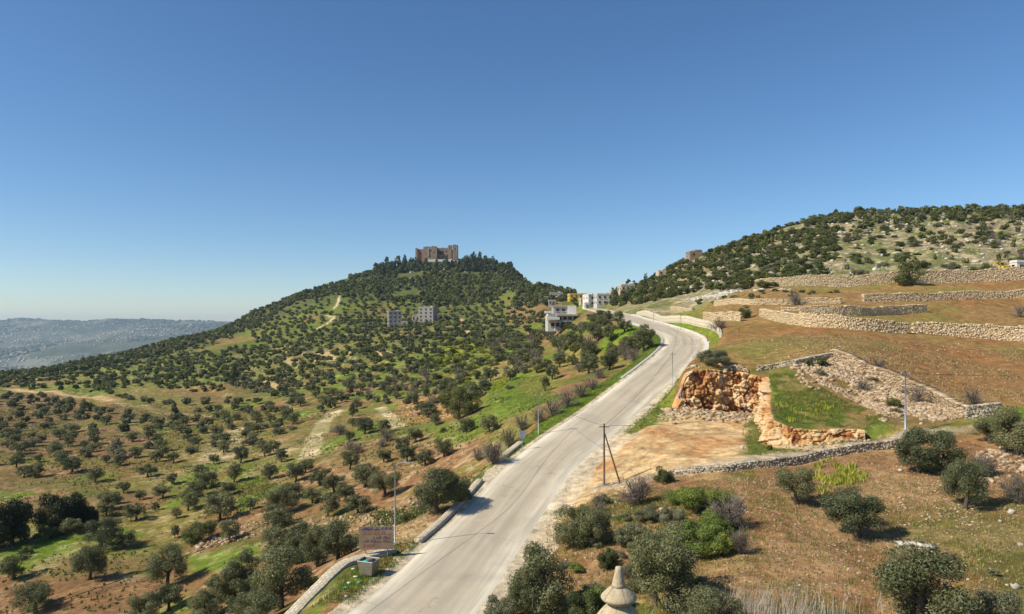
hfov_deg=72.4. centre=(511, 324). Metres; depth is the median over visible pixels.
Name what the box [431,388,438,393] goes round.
dusty shrub
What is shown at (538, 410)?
utility pole
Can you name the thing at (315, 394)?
olive tree
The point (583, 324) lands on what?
olive tree
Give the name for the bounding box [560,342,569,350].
shrub
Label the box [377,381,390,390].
olive tree
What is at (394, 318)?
apartment building
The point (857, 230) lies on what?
oak tree
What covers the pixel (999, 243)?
leafless bush
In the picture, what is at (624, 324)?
olive tree
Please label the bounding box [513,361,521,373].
dusty shrub
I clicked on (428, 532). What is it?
stone parapet
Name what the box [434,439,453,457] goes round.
olive tree
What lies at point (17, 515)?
evergreen tree
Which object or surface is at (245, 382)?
olive tree
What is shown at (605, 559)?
shrub
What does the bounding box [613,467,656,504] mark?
leafless bush
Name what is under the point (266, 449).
olive tree
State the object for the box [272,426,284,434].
dusty shrub
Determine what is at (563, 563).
leafless bush
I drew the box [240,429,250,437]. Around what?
olive tree
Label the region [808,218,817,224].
oak tree
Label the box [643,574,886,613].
dead stalks
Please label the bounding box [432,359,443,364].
shrub
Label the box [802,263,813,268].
oak tree
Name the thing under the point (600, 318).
olive tree
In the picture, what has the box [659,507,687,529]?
dusty shrub
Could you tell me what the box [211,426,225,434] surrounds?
olive tree
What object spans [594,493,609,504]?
dusty shrub
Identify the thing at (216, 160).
sky
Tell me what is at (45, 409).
olive tree
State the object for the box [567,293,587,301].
house
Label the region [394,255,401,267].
pine tree
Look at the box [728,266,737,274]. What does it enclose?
oak tree
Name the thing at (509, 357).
olive tree
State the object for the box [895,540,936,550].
stone row
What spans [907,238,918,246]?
olive tree
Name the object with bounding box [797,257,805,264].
oak tree
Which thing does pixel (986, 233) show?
shrub
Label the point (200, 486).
olive tree
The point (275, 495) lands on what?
olive tree
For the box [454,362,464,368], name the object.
olive tree
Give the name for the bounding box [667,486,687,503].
leafy shrub
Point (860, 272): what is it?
dusty shrub
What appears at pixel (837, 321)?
dry stone wall
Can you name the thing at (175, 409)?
pine tree
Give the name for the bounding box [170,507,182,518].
olive tree
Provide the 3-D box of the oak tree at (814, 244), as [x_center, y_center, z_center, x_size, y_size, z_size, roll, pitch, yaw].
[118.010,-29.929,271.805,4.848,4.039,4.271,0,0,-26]
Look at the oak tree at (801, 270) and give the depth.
230.35 m
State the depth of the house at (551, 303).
481.65 m
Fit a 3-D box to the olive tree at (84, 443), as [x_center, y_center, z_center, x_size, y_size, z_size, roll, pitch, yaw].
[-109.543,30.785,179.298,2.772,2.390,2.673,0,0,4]
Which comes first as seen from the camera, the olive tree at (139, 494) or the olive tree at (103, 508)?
the olive tree at (103, 508)
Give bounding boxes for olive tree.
[0,428,15,436]
[0,553,31,579]
[3,431,14,439]
[8,454,25,466]
[8,580,56,613]
[9,433,20,442]
[9,442,26,451]
[13,450,26,457]
[14,465,27,476]
[22,440,30,448]
[23,462,44,477]
[26,432,37,438]
[29,410,42,416]
[33,453,42,461]
[35,434,46,440]
[39,406,49,414]
[46,443,62,453]
[47,439,63,450]
[50,428,66,439]
[53,452,69,463]
[54,449,68,454]
[57,517,83,533]
[60,457,81,472]
[61,432,71,440]
[63,436,74,446]
[66,430,78,437]
[67,423,81,430]
[68,543,110,579]
[79,440,89,447]
[81,517,122,546]
[85,466,105,482]
[86,443,102,451]
[87,427,98,432]
[87,430,98,436]
[89,435,100,443]
[92,406,100,411]
[94,490,120,505]
[96,502,117,515]
[98,414,112,424]
[101,454,109,462]
[107,528,136,547]
[111,453,127,465]
[113,491,124,501]
[115,482,130,492]
[120,412,131,420]
[121,503,145,520]
[124,590,161,613]
[125,432,138,441]
[128,447,143,457]
[134,489,146,499]
[138,463,157,476]
[141,425,156,432]
[143,430,153,439]
[145,398,154,403]
[145,542,187,585]
[147,451,163,461]
[148,416,158,422]
[151,433,163,440]
[151,485,171,497]
[151,502,159,509]
[152,416,164,425]
[152,582,184,611]
[153,439,167,448]
[156,445,169,457]
[165,472,177,484]
[166,452,178,462]
[167,413,179,420]
[169,420,182,430]
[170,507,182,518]
[171,525,179,537]
[174,424,187,432]
[177,489,199,510]
[179,416,189,424]
[182,433,193,440]
[185,481,207,495]
[186,588,225,613]
[191,464,207,472]
[193,469,218,488]
[201,493,236,521]
[203,565,238,602]
[206,491,232,508]
[208,454,221,463]
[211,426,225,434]
[213,404,222,410]
[217,439,231,452]
[218,409,230,416]
[218,432,231,440]
[219,518,240,538]
[219,547,260,592]
[220,412,229,419]
[220,482,236,494]
[224,575,259,613]
[226,461,243,482]
[230,412,241,420]
[232,445,248,462]
[234,380,241,385]
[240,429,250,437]
[241,380,248,386]
[241,586,282,613]
[242,422,254,429]
[244,498,257,508]
[245,423,260,431]
[247,432,257,437]
[248,543,314,610]
[250,410,260,416]
[251,414,262,422]
[255,382,264,387]
[255,443,272,456]
[258,525,287,562]
[259,462,279,479]
[263,485,299,508]
[263,503,286,522]
[265,413,276,422]
[266,404,275,411]
[267,507,294,530]
[268,439,280,451]
[269,421,280,427]
[274,417,283,425]
[274,450,287,461]
[280,409,293,417]
[282,482,303,498]
[282,530,312,562]
[285,462,305,481]
[286,412,299,424]
[287,520,310,539]
[289,393,303,397]
[294,396,306,405]
[299,458,314,470]
[299,524,327,566]
[302,487,321,503]
[308,468,331,485]
[310,390,318,396]
[317,517,358,559]
[318,491,341,516]
[320,395,331,405]
[320,475,347,492]
[326,363,335,367]
[326,387,337,395]
[326,396,337,401]
[335,484,354,501]
[340,368,349,375]
[340,450,359,468]
[340,494,372,512]
[344,430,355,441]
[345,384,353,392]
[347,417,356,426]
[348,403,358,416]
[351,463,380,487]
[352,398,362,408]
[355,382,366,390]
[355,416,373,433]
[364,371,371,376]
[367,470,402,497]
[369,357,376,362]
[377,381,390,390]
[377,418,390,432]
[377,449,391,462]
[383,353,392,360]
[385,365,393,373]
[385,385,396,395]
[392,391,400,398]
[393,436,409,449]
[399,377,405,384]
[399,445,417,461]
[405,392,419,403]
[406,428,423,442]
[408,377,417,383]
[412,402,427,410]
[412,464,461,513]
[415,448,435,465]
[418,402,434,414]
[420,406,437,416]
[423,387,429,395]
[429,413,441,424]
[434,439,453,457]
[436,384,447,392]
[439,379,448,387]
[443,470,470,502]
[448,382,457,388]
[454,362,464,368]
[454,374,465,384]
[459,417,475,432]
[464,364,473,372]
[468,383,482,393]
[479,379,487,390]
[479,413,499,432]
[484,367,496,380]
[485,359,493,363]
[488,350,499,355]
[489,346,501,353]
[493,353,505,361]
[502,368,517,380]
[505,338,516,343]
[506,353,518,360]
[507,359,519,365]
[507,541,576,613]
[507,564,541,613]
[508,342,522,348]
[514,350,523,355]
[520,348,530,353]
[522,342,533,348]
[528,357,545,372]
[529,348,542,353]
[530,342,541,349]
[532,336,540,342]
[540,376,549,390]
[544,363,559,379]
[551,336,561,347]
[552,352,566,367]
[552,503,595,548]
[556,334,566,344]
[564,329,583,342]
[572,506,613,545]
[576,335,584,342]
[578,321,586,330]
[578,341,599,354]
[579,350,595,358]
[579,355,598,373]
[585,314,595,320]
[585,321,602,337]
[592,327,603,340]
[594,310,603,315]
[595,315,606,322]
[599,351,618,369]
[601,324,620,341]
[602,318,612,325]
[611,310,624,322]
[617,318,632,332]
[617,336,641,352]
[624,542,647,592]
[627,521,688,602]
[631,535,699,613]
[632,327,655,351]
[639,324,649,329]
[683,582,747,613]
[774,465,818,504]
[819,485,887,537]
[850,253,863,256]
[868,539,984,613]
[876,209,886,213]
[893,426,937,473]
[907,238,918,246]
[916,213,927,220]
[925,428,971,474]
[938,457,993,509]
[947,213,958,219]
[970,415,1012,443]
[975,225,987,231]
[977,236,989,244]
[990,404,1023,455]
[991,211,1005,217]
[1000,204,1009,211]
[1005,258,1020,262]
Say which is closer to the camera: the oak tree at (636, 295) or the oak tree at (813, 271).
the oak tree at (813, 271)
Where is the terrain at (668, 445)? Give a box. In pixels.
[0,211,1023,613]
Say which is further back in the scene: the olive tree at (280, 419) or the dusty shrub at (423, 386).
the dusty shrub at (423, 386)
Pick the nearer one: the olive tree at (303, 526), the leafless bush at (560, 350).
the olive tree at (303, 526)
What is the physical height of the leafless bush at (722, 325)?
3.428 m
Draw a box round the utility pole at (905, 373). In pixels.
[900,371,909,435]
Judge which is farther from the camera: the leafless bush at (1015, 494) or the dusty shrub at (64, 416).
the dusty shrub at (64, 416)
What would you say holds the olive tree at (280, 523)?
on the terrain at (668, 445)
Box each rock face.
[672,369,772,438]
[759,419,864,444]
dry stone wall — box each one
[670,306,694,311]
[674,437,902,474]
[703,311,742,321]
[713,297,841,305]
[735,266,1023,287]
[756,353,832,370]
[759,308,909,333]
[781,307,798,310]
[798,304,927,315]
[829,349,970,417]
[861,289,1023,302]
[910,322,1023,340]
[964,402,1002,418]
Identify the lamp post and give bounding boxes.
[394,462,410,544]
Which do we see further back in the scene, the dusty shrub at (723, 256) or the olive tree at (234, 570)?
the dusty shrub at (723, 256)
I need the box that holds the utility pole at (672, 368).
[669,352,672,385]
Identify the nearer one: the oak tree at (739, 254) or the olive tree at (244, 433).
the olive tree at (244, 433)
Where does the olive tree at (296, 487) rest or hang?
on the terrain at (668, 445)
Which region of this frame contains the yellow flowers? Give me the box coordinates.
[411,342,869,493]
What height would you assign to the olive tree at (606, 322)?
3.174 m
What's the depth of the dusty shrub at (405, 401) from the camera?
193.04 m
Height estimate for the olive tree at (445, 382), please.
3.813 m
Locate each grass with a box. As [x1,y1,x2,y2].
[230,330,1023,613]
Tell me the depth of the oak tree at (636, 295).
299.96 m
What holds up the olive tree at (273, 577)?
on the terrain at (668, 445)
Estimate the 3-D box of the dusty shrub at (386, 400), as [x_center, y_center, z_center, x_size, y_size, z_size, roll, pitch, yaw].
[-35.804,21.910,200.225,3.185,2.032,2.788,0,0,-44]
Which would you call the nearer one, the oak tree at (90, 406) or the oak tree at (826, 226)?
the oak tree at (90, 406)
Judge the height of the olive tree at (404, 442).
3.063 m
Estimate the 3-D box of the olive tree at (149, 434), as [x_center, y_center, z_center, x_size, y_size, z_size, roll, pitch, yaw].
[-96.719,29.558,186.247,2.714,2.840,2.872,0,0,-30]
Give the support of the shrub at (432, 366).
on the terrain at (668, 445)
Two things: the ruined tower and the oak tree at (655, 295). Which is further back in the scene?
the ruined tower
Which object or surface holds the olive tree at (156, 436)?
on the terrain at (668, 445)
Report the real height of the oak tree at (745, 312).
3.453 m
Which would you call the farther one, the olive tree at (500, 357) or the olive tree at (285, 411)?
the olive tree at (500, 357)
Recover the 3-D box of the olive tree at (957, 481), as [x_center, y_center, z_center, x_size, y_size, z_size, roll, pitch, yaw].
[36.732,12.922,56.597,3.909,4.664,3.585,0,0,9]
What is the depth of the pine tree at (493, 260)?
848.57 m
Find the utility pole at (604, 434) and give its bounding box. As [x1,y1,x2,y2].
[599,423,620,484]
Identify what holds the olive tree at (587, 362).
on the terrain at (668, 445)
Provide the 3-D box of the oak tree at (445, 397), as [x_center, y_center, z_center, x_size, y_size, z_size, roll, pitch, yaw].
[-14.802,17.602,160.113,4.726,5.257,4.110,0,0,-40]
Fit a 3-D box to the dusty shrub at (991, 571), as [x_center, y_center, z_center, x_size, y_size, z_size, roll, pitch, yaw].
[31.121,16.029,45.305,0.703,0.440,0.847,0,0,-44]
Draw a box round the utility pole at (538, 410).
[534,393,542,432]
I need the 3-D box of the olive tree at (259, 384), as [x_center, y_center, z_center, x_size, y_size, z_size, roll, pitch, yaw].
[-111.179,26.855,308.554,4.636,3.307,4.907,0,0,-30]
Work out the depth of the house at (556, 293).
549.86 m
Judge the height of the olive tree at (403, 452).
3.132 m
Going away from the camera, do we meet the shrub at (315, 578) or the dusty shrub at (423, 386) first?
the shrub at (315, 578)
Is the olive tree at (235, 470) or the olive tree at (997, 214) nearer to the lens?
the olive tree at (235, 470)
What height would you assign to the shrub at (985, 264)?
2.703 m
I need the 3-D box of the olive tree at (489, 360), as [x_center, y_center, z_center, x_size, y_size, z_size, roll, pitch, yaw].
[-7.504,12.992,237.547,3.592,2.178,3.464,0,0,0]
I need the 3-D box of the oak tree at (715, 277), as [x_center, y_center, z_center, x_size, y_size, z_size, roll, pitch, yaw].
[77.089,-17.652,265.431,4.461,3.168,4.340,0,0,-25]
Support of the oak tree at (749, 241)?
on the terrain at (668, 445)
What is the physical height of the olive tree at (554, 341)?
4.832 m
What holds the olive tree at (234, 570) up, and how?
on the terrain at (668, 445)
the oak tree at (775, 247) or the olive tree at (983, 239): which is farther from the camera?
the oak tree at (775, 247)
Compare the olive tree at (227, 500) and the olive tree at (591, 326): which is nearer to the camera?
the olive tree at (227, 500)
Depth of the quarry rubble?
94.84 m
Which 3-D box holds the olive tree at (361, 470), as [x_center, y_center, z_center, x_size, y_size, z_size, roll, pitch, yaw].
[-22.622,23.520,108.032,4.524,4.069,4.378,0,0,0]
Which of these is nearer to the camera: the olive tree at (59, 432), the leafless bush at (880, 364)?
the leafless bush at (880, 364)
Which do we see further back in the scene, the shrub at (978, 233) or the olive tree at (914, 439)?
the shrub at (978, 233)
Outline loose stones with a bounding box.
[192,333,1023,610]
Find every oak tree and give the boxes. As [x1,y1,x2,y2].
[65,397,75,410]
[79,399,89,408]
[87,402,95,410]
[417,358,425,366]
[437,390,452,410]
[447,386,470,419]
[462,390,481,414]
[613,294,618,305]
[619,294,627,305]
[626,286,634,298]
[631,291,640,300]
[637,296,643,303]
[639,286,647,295]
[641,297,648,303]
[649,292,658,301]
[656,286,665,294]
[657,291,663,298]
[667,289,674,297]
[673,282,681,289]
[674,289,683,294]
[692,270,699,277]
[692,283,702,289]
[698,269,706,274]
[700,275,707,281]
[702,261,710,268]
[709,261,720,267]
[710,274,720,280]
[714,283,726,290]
[723,277,731,283]
[723,281,731,289]
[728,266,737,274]
[733,272,741,278]
[735,265,744,272]
[736,250,745,257]
[736,280,748,288]
[738,305,751,317]
[739,253,749,260]
[739,262,748,267]
[743,256,751,262]
[745,275,755,286]
[746,238,754,244]
[754,270,764,275]
[755,281,770,287]
[756,260,764,267]
[757,258,767,265]
[759,231,767,239]
[768,256,775,262]
[772,245,781,251]
[777,234,785,241]
[783,271,796,276]
[785,252,797,259]
[786,244,794,250]
[790,265,801,272]
[794,249,803,253]
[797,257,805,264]
[797,266,805,275]
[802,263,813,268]
[803,219,810,226]
[804,239,812,246]
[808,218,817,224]
[809,269,820,274]
[810,242,822,248]
[813,262,823,268]
[814,235,821,242]
[816,268,826,273]
[818,252,826,258]
[820,217,828,223]
[822,223,829,229]
[824,241,832,247]
[827,228,835,233]
[839,215,849,223]
[847,212,854,219]
[851,228,862,234]
[855,210,863,218]
[867,207,876,214]
[875,248,886,252]
[879,225,889,231]
[893,260,927,285]
[899,254,911,262]
[913,260,928,266]
[928,235,937,243]
[934,214,940,220]
[940,205,949,211]
[940,239,954,243]
[957,211,967,218]
[967,215,979,222]
[984,214,994,220]
[986,208,994,213]
[989,239,997,247]
[997,231,1005,238]
[1012,208,1023,218]
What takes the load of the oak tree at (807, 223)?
on the terrain at (668, 445)
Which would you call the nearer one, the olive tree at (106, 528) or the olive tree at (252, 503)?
the olive tree at (106, 528)
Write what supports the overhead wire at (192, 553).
attached to the lamp post
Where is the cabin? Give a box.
[1010,260,1023,266]
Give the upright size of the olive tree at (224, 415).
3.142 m
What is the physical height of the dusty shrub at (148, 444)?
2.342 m
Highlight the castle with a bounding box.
[415,245,457,262]
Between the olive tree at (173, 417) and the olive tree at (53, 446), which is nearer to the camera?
the olive tree at (53, 446)
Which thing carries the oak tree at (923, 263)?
on the terrain at (668, 445)
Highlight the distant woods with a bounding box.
[0,318,222,370]
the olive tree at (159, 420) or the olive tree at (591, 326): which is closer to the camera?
the olive tree at (591, 326)
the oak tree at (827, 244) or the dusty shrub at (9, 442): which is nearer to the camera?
the dusty shrub at (9, 442)
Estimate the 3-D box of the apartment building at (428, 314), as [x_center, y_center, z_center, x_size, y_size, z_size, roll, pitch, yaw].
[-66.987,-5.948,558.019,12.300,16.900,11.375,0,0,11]
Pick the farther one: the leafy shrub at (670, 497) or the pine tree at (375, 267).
the pine tree at (375, 267)
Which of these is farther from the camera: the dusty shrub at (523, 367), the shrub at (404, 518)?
the dusty shrub at (523, 367)
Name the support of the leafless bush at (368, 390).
on the terrain at (668, 445)
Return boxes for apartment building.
[387,310,401,326]
[418,306,436,322]
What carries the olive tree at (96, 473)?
on the terrain at (668, 445)
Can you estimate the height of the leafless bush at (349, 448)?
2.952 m
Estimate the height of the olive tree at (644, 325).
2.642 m
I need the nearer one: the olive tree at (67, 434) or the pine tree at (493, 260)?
the olive tree at (67, 434)
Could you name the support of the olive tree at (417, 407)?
on the terrain at (668, 445)
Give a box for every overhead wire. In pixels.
[23,466,394,613]
[396,397,534,465]
[609,374,900,425]
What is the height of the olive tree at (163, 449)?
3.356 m
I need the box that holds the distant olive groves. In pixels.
[0,204,1023,434]
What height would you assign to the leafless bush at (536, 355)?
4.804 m
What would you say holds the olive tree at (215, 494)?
on the terrain at (668, 445)
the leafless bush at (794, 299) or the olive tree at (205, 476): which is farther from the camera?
the leafless bush at (794, 299)
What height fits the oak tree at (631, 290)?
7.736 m
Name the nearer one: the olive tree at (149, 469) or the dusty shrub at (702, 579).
the dusty shrub at (702, 579)
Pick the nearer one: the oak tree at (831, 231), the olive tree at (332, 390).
the olive tree at (332, 390)
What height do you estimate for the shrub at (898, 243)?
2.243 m
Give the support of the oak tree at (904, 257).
on the terrain at (668, 445)
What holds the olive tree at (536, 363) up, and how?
on the terrain at (668, 445)
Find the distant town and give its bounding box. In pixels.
[0,320,203,369]
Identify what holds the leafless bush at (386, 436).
on the terrain at (668, 445)
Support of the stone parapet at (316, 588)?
on the terrain at (668, 445)
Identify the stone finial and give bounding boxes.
[597,566,638,613]
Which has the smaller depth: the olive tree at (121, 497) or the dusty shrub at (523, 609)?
the dusty shrub at (523, 609)
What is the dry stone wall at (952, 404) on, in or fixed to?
on the terrain at (668, 445)
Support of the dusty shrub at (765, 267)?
on the terrain at (668, 445)
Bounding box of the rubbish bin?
[357,556,379,576]
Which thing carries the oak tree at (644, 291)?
on the terrain at (668, 445)
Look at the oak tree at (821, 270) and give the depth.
230.00 m
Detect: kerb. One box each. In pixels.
[620,323,662,377]
[631,314,708,350]
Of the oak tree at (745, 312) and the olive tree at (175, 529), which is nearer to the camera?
the olive tree at (175, 529)
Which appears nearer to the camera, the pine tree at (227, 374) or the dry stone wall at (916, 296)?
the dry stone wall at (916, 296)
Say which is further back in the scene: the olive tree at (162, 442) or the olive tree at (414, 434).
the olive tree at (162, 442)
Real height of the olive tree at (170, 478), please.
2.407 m
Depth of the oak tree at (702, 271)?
292.87 m
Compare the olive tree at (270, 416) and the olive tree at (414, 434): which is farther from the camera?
the olive tree at (270, 416)
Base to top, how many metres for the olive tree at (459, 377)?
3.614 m
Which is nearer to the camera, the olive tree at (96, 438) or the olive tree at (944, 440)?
the olive tree at (944, 440)
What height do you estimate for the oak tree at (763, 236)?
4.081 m
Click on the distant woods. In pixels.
(147, 322)
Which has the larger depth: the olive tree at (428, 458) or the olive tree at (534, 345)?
the olive tree at (534, 345)
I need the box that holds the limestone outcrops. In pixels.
[369,210,1023,301]
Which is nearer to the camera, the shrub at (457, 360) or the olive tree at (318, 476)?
the olive tree at (318, 476)
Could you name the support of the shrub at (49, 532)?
on the terrain at (668, 445)
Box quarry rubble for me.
[657,357,963,451]
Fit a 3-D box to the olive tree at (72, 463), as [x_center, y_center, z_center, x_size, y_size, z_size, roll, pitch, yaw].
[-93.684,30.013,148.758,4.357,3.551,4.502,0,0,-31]
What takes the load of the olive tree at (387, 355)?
on the terrain at (668, 445)
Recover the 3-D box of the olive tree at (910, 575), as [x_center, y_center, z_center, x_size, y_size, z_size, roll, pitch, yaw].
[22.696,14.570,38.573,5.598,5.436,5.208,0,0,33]
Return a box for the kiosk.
[584,302,589,308]
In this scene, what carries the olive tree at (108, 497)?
on the terrain at (668, 445)
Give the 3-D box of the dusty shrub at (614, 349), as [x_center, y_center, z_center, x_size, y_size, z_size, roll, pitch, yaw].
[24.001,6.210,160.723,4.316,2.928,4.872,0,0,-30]
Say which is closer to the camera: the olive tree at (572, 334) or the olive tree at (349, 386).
the olive tree at (572, 334)
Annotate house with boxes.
[412,314,418,322]
[548,300,555,306]
[549,292,562,296]
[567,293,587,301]
[583,293,593,308]
[594,292,611,308]
[617,283,634,295]
[656,270,666,275]
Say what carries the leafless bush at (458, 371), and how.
on the terrain at (668, 445)
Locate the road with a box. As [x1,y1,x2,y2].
[348,308,701,613]
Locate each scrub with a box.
[7,211,1023,400]
[255,215,1015,411]
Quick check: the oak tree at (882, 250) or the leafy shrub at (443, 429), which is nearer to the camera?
the leafy shrub at (443, 429)
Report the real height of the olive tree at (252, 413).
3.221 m
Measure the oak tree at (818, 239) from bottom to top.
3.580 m
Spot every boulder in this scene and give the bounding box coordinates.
[664,407,672,412]
[1007,508,1015,513]
[1010,583,1020,588]
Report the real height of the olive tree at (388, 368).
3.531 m
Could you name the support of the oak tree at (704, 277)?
on the terrain at (668, 445)
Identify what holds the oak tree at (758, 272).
on the terrain at (668, 445)
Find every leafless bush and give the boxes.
[329,421,346,434]
[341,438,353,451]
[346,439,366,452]
[363,387,372,394]
[374,436,387,446]
[380,424,400,439]
[402,383,411,390]
[414,497,429,512]
[425,393,434,402]
[453,368,463,376]
[468,447,483,460]
[477,438,509,464]
[494,420,518,447]
[513,413,531,430]
[526,348,543,358]
[529,406,549,422]
[540,398,565,415]
[554,345,565,356]
[554,387,579,407]
[558,555,572,569]
[568,380,590,397]
[573,360,582,371]
[574,323,585,333]
[583,332,596,344]
[584,376,600,389]
[588,366,608,378]
[588,490,604,504]
[589,500,608,510]
[611,562,634,577]
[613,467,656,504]
[617,343,629,359]
[621,346,641,361]
[693,350,705,361]
[703,488,748,527]
[705,317,728,330]
[728,520,758,554]
[788,289,801,304]
[839,234,847,241]
[854,379,874,389]
[873,357,887,366]
[902,384,930,401]
[957,388,983,403]
[967,447,1004,475]
[984,232,1000,239]
[994,237,1003,245]
[998,471,1023,503]
[1004,215,1015,219]
[1007,304,1023,316]
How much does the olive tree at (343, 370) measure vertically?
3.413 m
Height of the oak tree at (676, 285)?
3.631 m
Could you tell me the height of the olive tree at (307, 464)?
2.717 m
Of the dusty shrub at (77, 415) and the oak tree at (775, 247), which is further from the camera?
the oak tree at (775, 247)
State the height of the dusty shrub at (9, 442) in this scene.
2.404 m
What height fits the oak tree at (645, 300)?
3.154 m
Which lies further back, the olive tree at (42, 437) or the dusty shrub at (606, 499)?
the olive tree at (42, 437)
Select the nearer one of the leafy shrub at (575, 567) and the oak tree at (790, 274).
the leafy shrub at (575, 567)
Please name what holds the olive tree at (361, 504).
on the terrain at (668, 445)
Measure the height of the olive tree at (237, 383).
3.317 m
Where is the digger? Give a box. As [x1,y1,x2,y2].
[993,261,1010,267]
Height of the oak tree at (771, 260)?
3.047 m
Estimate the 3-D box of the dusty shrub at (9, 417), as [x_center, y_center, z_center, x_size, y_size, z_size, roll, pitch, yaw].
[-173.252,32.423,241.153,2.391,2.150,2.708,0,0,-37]
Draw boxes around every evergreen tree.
[0,494,36,546]
[0,510,11,546]
[30,490,86,528]
[61,496,91,523]
[80,505,99,526]
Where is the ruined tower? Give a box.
[686,250,702,260]
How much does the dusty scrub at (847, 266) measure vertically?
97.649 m
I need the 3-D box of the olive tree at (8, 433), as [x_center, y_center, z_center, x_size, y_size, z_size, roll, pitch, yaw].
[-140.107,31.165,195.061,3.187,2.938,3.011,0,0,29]
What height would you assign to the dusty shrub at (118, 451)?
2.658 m
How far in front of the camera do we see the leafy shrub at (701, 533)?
50.53 m
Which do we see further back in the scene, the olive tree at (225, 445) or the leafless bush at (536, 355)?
the leafless bush at (536, 355)
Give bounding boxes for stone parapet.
[284,548,396,613]
[414,478,482,542]
[501,441,523,457]
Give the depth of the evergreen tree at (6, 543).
99.23 m
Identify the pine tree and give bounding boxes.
[171,403,178,413]
[223,366,231,381]
[227,362,239,385]
[373,262,378,271]
[384,256,388,266]
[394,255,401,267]
[470,251,478,261]
[471,260,476,270]
[476,252,482,260]
[489,256,496,266]
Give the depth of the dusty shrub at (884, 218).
333.54 m
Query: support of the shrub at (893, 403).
on the quarry rubble
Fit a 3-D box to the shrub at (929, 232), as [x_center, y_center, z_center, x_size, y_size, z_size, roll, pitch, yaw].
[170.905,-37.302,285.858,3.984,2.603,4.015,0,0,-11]
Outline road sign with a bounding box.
[520,431,524,438]
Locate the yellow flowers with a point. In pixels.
(818, 475)
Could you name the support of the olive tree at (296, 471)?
on the terrain at (668, 445)
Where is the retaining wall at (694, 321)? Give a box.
[636,310,722,337]
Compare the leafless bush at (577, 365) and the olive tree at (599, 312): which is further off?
the olive tree at (599, 312)
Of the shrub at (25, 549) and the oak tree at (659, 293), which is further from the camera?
the oak tree at (659, 293)
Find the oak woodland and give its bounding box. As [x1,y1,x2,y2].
[0,203,1018,393]
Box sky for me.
[0,0,1023,321]
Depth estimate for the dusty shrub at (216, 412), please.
232.81 m
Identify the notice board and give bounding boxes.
[359,526,393,555]
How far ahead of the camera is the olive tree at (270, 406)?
228.94 m
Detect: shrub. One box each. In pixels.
[0,439,13,446]
[5,415,12,420]
[14,428,22,434]
[17,546,33,554]
[26,437,42,445]
[32,524,61,540]
[59,414,66,419]
[72,412,82,418]
[78,446,93,456]
[106,442,122,452]
[108,448,126,456]
[112,437,123,446]
[124,408,131,413]
[142,440,154,448]
[152,423,162,429]
[161,399,171,404]
[180,520,218,544]
[184,445,198,453]
[187,435,202,443]
[193,407,201,411]
[198,425,207,432]
[209,440,217,446]
[210,433,220,440]
[212,410,219,417]
[226,422,235,429]
[241,436,258,444]
[251,387,258,392]
[255,440,266,444]
[258,422,268,428]
[259,386,265,391]
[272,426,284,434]
[288,387,296,392]
[304,576,318,588]
[306,363,315,367]
[327,378,335,384]
[335,389,344,395]
[358,376,367,381]
[372,395,380,401]
[380,397,391,403]
[392,383,402,390]
[398,512,416,522]
[402,398,410,403]
[418,368,429,374]
[420,379,432,383]
[420,383,430,388]
[428,363,437,368]
[430,396,439,403]
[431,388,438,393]
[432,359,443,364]
[440,427,446,432]
[452,358,461,363]
[459,370,471,376]
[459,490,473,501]
[470,364,480,368]
[483,594,518,613]
[506,591,524,611]
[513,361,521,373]
[518,362,531,372]
[519,354,531,361]
[542,359,552,367]
[559,322,566,329]
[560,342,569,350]
[565,588,603,613]
[566,354,578,364]
[567,342,580,351]
[568,562,584,572]
[578,581,604,592]
[581,586,606,608]
[586,531,606,548]
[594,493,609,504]
[596,547,616,569]
[605,342,617,350]
[607,346,622,355]
[608,548,625,561]
[612,524,635,546]
[620,512,631,520]
[625,522,647,534]
[632,504,661,521]
[653,465,674,483]
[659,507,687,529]
[660,528,689,545]
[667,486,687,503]
[670,517,724,555]
[671,484,720,511]
[678,576,716,598]
[697,350,729,363]
[698,511,734,536]
[701,504,718,516]
[704,489,738,511]
[711,531,735,555]
[717,254,727,258]
[758,265,772,269]
[764,268,778,271]
[786,259,798,264]
[790,238,799,242]
[805,360,813,365]
[808,253,817,257]
[812,368,824,373]
[815,356,827,365]
[821,247,831,251]
[825,255,835,260]
[829,243,842,250]
[848,234,862,240]
[851,269,869,274]
[852,256,861,263]
[875,262,889,266]
[879,216,887,220]
[886,399,901,406]
[888,408,901,412]
[894,241,904,245]
[918,232,925,237]
[925,230,935,234]
[937,233,947,239]
[944,261,960,267]
[944,551,955,558]
[950,244,963,247]
[957,229,964,233]
[961,233,972,237]
[973,586,1023,613]
[975,231,984,235]
[982,230,993,235]
[982,263,991,267]
[985,568,999,574]
[999,224,1008,229]
[1004,233,1015,237]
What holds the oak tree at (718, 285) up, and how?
on the terrain at (668, 445)
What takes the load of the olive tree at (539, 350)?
on the terrain at (668, 445)
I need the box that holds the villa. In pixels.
[545,306,579,330]
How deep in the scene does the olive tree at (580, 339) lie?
190.62 m
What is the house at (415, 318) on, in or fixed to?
on the terrain at (668, 445)
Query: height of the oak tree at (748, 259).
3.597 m
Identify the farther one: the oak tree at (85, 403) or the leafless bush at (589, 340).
the oak tree at (85, 403)
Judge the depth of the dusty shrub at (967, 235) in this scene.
279.99 m
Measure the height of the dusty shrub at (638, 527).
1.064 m
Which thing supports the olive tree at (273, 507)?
on the terrain at (668, 445)
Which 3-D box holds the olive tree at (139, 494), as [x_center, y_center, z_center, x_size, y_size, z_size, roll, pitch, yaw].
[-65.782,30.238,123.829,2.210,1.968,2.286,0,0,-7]
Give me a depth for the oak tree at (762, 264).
257.49 m
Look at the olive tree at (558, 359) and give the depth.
171.27 m
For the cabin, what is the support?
on the terrain at (668, 445)
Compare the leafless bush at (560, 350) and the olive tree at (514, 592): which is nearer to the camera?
the olive tree at (514, 592)

